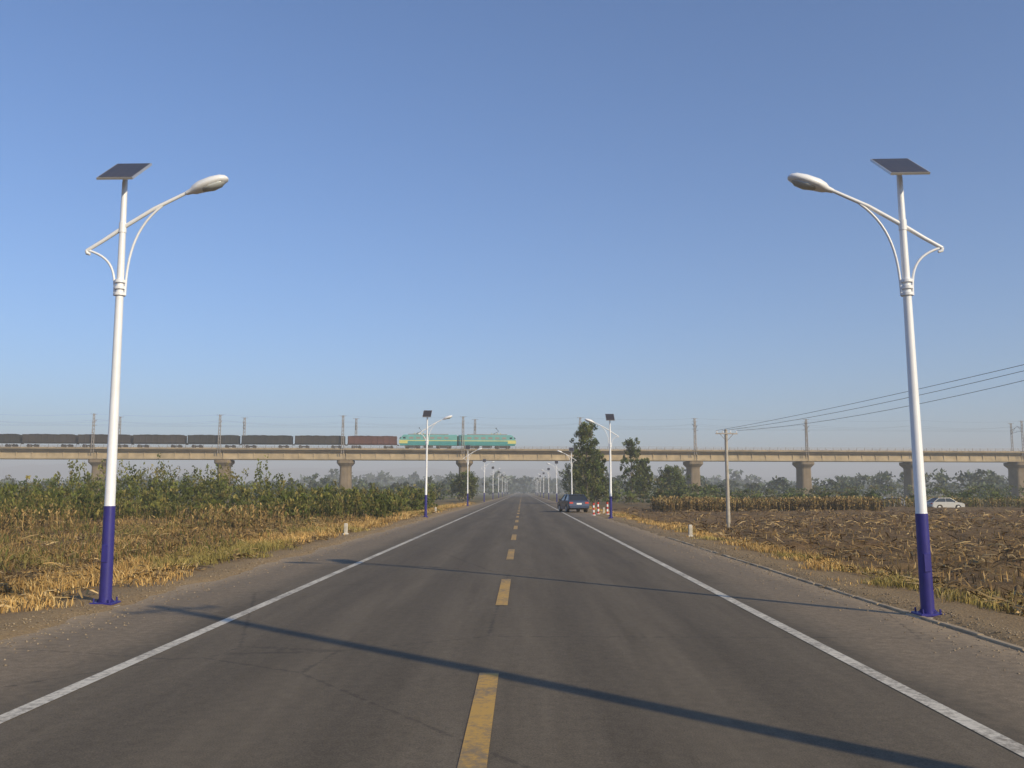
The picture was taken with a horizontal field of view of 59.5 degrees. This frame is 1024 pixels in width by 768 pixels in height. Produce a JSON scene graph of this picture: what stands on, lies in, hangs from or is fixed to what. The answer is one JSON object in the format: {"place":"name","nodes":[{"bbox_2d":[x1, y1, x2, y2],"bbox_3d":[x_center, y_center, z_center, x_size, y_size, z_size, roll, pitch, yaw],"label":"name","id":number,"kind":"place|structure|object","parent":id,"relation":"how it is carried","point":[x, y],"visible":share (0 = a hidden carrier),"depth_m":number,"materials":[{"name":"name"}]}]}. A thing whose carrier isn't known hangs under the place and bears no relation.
{"place":"outdoors","nodes":[
{"label":"outdoors","id":0,"kind":"place"},
{"bbox_2d":[15,478,960,490],"bbox_3d":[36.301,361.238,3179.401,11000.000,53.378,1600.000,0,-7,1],"label":"hills","id":1,"kind":"structure","parent":0,"point":[433,479],"depth_m":2987.32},
{"bbox_2d":[0,464,1007,482],"bbox_3d":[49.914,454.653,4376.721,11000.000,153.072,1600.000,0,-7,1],"label":"hills","id":2,"kind":"structure","parent":0,"point":[21,472],"depth_m":4106.76,"materials":[{"name":"green plant"}]},
{"bbox_2d":[0,493,1023,767],"bbox_3d":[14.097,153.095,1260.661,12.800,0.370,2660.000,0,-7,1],"label":"road","id":3,"kind":"structure","parent":0,"point":[594,649],"depth_m":8.65,"materials":[{"name":"grey asphalt"}]},
{"bbox_2d":[0,497,508,723],"bbox_3d":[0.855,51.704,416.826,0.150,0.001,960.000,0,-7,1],"label":"edge line","id":4,"kind":"object","parent":3,"relation":"on","point":[13,713],"visible":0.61,"depth_m":9.49,"materials":[{"name":"white paint"}]},
{"bbox_2d":[457,496,521,767],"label":"line","id":5,"kind":"object","parent":3,"relation":"on","point":[475,748],"visible":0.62,"depth_m":6.69,"materials":[{"name":"yellow paint"}]},
{"bbox_2d":[0,516,1023,675],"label":"gravel","id":6,"kind":"structure","parent":3,"relation":"on","point":[235,565],"depth_m":14.85,"materials":[{"name":"gravel"}]},
{"bbox_2d":[557,494,588,511],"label":"parked car","id":7,"kind":"object","parent":3,"relation":"on","point":[576,502],"visible":0.99,"depth_m":73.64,"materials":[{"name":"paint"}]},
{"bbox_2d":[535,498,1023,756],"bbox_3d":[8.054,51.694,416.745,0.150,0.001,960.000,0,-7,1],"label":"edge line","id":8,"kind":"object","parent":3,"relation":"on","point":[996,737],"visible":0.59,"depth_m":8.31,"materials":[{"name":"white paint"}]},
{"bbox_2d":[668,537,1023,651],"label":"kerb","id":9,"kind":"structure","parent":3,"relation":"on","point":[983,636],"depth_m":12.89,"materials":[{"name":"concrete"}]},
{"bbox_2d":[0,492,1023,646],"bbox_3d":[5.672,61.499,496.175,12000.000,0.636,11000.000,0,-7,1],"label":"ground","id":10,"kind":"structure","parent":0,"point":[1013,622],"depth_m":27.72,"materials":[{"name":"soil"}]},
{"bbox_2d":[85,163,228,604],"bbox_3d":[-5.654,-0.175,14.001,2.254,7.074,0.708,-1,-7,1],"label":"street lamp","id":11,"kind":"object","parent":10,"relation":"on","point":[124,172],"visible":0.98,"depth_m":14.04,"materials":[{"name":"white metal"}]},
{"bbox_2d":[0,514,370,571],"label":"weeds","id":12,"kind":"object","parent":10,"relation":"on","point":[168,545],"visible":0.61,"depth_m":31.88,"materials":[{"name":"yellow plant"}]},
{"bbox_2d":[0,491,403,525],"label":"corn crop","id":13,"kind":"object","parent":10,"relation":"on","point":[138,508],"visible":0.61,"depth_m":59.72,"materials":[{"name":"green plant"}]},
{"bbox_2d":[0,453,437,518],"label":"sapling plantation","id":14,"kind":"object","parent":10,"relation":"on","point":[156,496],"visible":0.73,"depth_m":77.74,"materials":[{"name":"green plant"}]},
{"bbox_2d":[343,523,348,533],"bbox_3d":[-6.498,5.697,35.047,0.200,0.500,0.200,0,-7,1],"label":"marker post","id":15,"kind":"object","parent":10,"relation":"on","point":[345,528],"visible":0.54,"depth_m":35.00,"materials":[{"name":"white concrete"}]},
{"bbox_2d":[418,410,451,517],"bbox_3d":[-5.088,5.228,58.975,2.254,7.074,0.708,0,-7,1],"label":"street lamp","id":16,"kind":"object","parent":10,"relation":"on","point":[427,413],"visible":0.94,"depth_m":59.07,"materials":[{"name":"white metal"}]},
{"bbox_2d":[449,470,478,501],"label":"roadside tree","id":17,"kind":"object","parent":10,"relation":"on","point":[472,480],"visible":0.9,"depth_m":173.32,"materials":[{"name":"green plant"}]},
{"bbox_2d":[463,445,481,505],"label":"street lamp","id":18,"kind":"object","parent":10,"relation":"on","point":[467,446],"visible":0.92,"depth_m":104.03,"materials":[{"name":"white metal"}]},
{"bbox_2d":[481,459,493,501],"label":"street lamp","id":19,"kind":"object","parent":10,"relation":"on","point":[484,460],"visible":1,"depth_m":149.03,"materials":[{"name":"white metal"}]},
{"bbox_2d":[497,471,503,497],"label":"street lamp","id":20,"kind":"object","parent":10,"relation":"on","point":[498,472],"visible":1,"depth_m":238.94,"materials":[{"name":"white metal"}]},
{"bbox_2d":[0,469,1006,493],"bbox_3d":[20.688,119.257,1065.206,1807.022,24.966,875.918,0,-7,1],"label":"distant trees","id":21,"kind":"object","parent":10,"relation":"on","point":[524,484],"visible":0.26,"depth_m":733.84,"materials":[{"name":"green plant"}]},
{"bbox_2d":[0,467,1008,497],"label":"tree belt","id":22,"kind":"object","parent":10,"relation":"on","point":[881,478],"visible":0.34,"depth_m":313.80,"materials":[{"name":"green plant"}]},
{"bbox_2d":[0,413,1023,498],"bbox_3d":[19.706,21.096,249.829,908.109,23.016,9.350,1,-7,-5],"label":"railway viaduct","id":23,"kind":"object","parent":10,"relation":"on","point":[802,461],"visible":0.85,"depth_m":242.75,"materials":[{"name":"concrete"}]},
{"bbox_2d":[0,502,1023,615],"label":"dry grass","id":24,"kind":"structure","parent":10,"relation":"on","point":[264,545],"depth_m":23.75,"materials":[{"name":"yellow plant"}]},
{"bbox_2d":[0,505,1023,619],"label":"corn stubble","id":25,"kind":"object","parent":10,"relation":"on","point":[944,585],"visible":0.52,"depth_m":31.60,"materials":[{"name":"brown plant"}]},
{"bbox_2d":[0,494,1023,531],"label":"dry corn","id":26,"kind":"object","parent":10,"relation":"on","point":[664,503],"visible":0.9,"depth_m":89.24,"materials":[{"name":"brown plant"}]},
{"bbox_2d":[0,474,1023,502],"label":"shrubs","id":27,"kind":"object","parent":10,"relation":"on","point":[693,491],"visible":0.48,"depth_m":158.83,"materials":[{"name":"green plant"}]},
{"bbox_2d":[538,472,544,497],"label":"street lamp","id":28,"kind":"object","parent":10,"relation":"on","point":[543,482],"visible":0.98,"depth_m":234.25,"materials":[{"name":"white metal"}]},
{"bbox_2d":[541,468,550,499],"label":"street lamp","id":29,"kind":"object","parent":10,"relation":"on","point":[548,469],"visible":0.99,"depth_m":189.99,"materials":[{"name":"white metal"}]},
{"bbox_2d":[547,461,559,501],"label":"street lamp","id":30,"kind":"object","parent":10,"relation":"on","point":[556,462],"visible":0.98,"depth_m":145.68,"materials":[{"name":"white metal"}]},
{"bbox_2d":[557,448,576,493],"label":"street lamp","id":31,"kind":"object","parent":10,"relation":"on","point":[571,450],"visible":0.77,"depth_m":101.52,"materials":[{"name":"white metal"}]},
{"bbox_2d":[561,459,584,493],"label":"roadside tree","id":32,"kind":"object","parent":10,"relation":"on","point":[568,471],"visible":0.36,"depth_m":188.29,"materials":[{"name":"green plant"}]},
{"bbox_2d":[569,422,603,501],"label":"poplar tree","id":33,"kind":"object","parent":10,"relation":"on","point":[585,428],"visible":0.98,"depth_m":120.98,"materials":[{"name":"green plant"}]},
{"bbox_2d":[581,453,608,504],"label":"poplar tree","id":34,"kind":"object","parent":10,"relation":"on","point":[596,494],"visible":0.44,"depth_m":126.50,"materials":[{"name":"green plant"}]},
{"bbox_2d":[584,414,618,518],"bbox_3d":[5.739,5.198,57.076,2.209,6.672,0.708,0,-7,1],"label":"street lamp","id":35,"kind":"object","parent":10,"relation":"on","point":[609,417],"visible":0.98,"depth_m":57.13,"materials":[{"name":"white metal"}]},
{"bbox_2d":[619,437,642,502],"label":"poplar tree","id":36,"kind":"object","parent":10,"relation":"on","point":[631,450],"visible":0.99,"depth_m":150.95,"materials":[{"name":"green plant"}]},
{"bbox_2d":[634,457,653,502],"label":"poplar tree","id":37,"kind":"object","parent":10,"relation":"on","point":[643,467],"visible":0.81,"depth_m":156.32,"materials":[{"name":"green plant"}]},
{"bbox_2d":[651,464,690,494],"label":"roadside tree","id":38,"kind":"object","parent":10,"relation":"on","point":[674,473],"visible":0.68,"depth_m":167.87,"materials":[{"name":"green plant"}]},
{"bbox_2d":[687,525,692,536],"bbox_3d":[6.633,5.483,33.311,0.200,0.500,0.200,0,-7,1],"label":"marker post","id":39,"kind":"object","parent":10,"relation":"on","point":[690,530],"visible":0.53,"depth_m":33.26,"materials":[{"name":"white concrete"}]},
{"bbox_2d":[716,429,737,527],"bbox_3d":[12.391,5.756,51.533,1.300,6.300,0.257,1,-7,-8],"label":"utility pole","id":40,"kind":"object","parent":10,"relation":"on","point":[728,522],"visible":0.91,"depth_m":51.52,"materials":[{"name":"concrete"}]},
{"bbox_2d":[716,364,1023,430],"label":"overhead wires","id":41,"kind":"object","parent":40,"relation":"attached to","point":[885,402],"visible":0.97,"depth_m":35.82,"materials":[{"name":"black metal"}]},
{"bbox_2d":[627,510,1023,605],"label":"standing stubble","id":42,"kind":"object","parent":10,"relation":"on","point":[946,571],"visible":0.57,"depth_m":29.73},
{"bbox_2d":[787,158,944,616],"bbox_3d":[5.180,-0.107,12.776,2.209,6.672,0.708,-1,-7,1],"label":"street lamp","id":43,"kind":"object","parent":10,"relation":"on","point":[898,167],"visible":1,"depth_m":12.78,"materials":[{"name":"white metal"}]},
{"bbox_2d":[882,497,904,506],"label":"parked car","id":44,"kind":"object","parent":10,"relation":"on","point":[896,498],"visible":0.18,"depth_m":116.62,"materials":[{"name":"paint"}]},
{"bbox_2d":[927,498,964,507],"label":"parked car","id":45,"kind":"object","parent":10,"relation":"on","point":[940,502],"visible":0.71,"depth_m":109.67,"materials":[{"name":"paint"}]},
{"bbox_2d":[0,0,1023,476],"label":"sky","id":46,"kind":"structure","parent":0,"point":[530,215],"materials":[{"name":"blue"}]}
]}

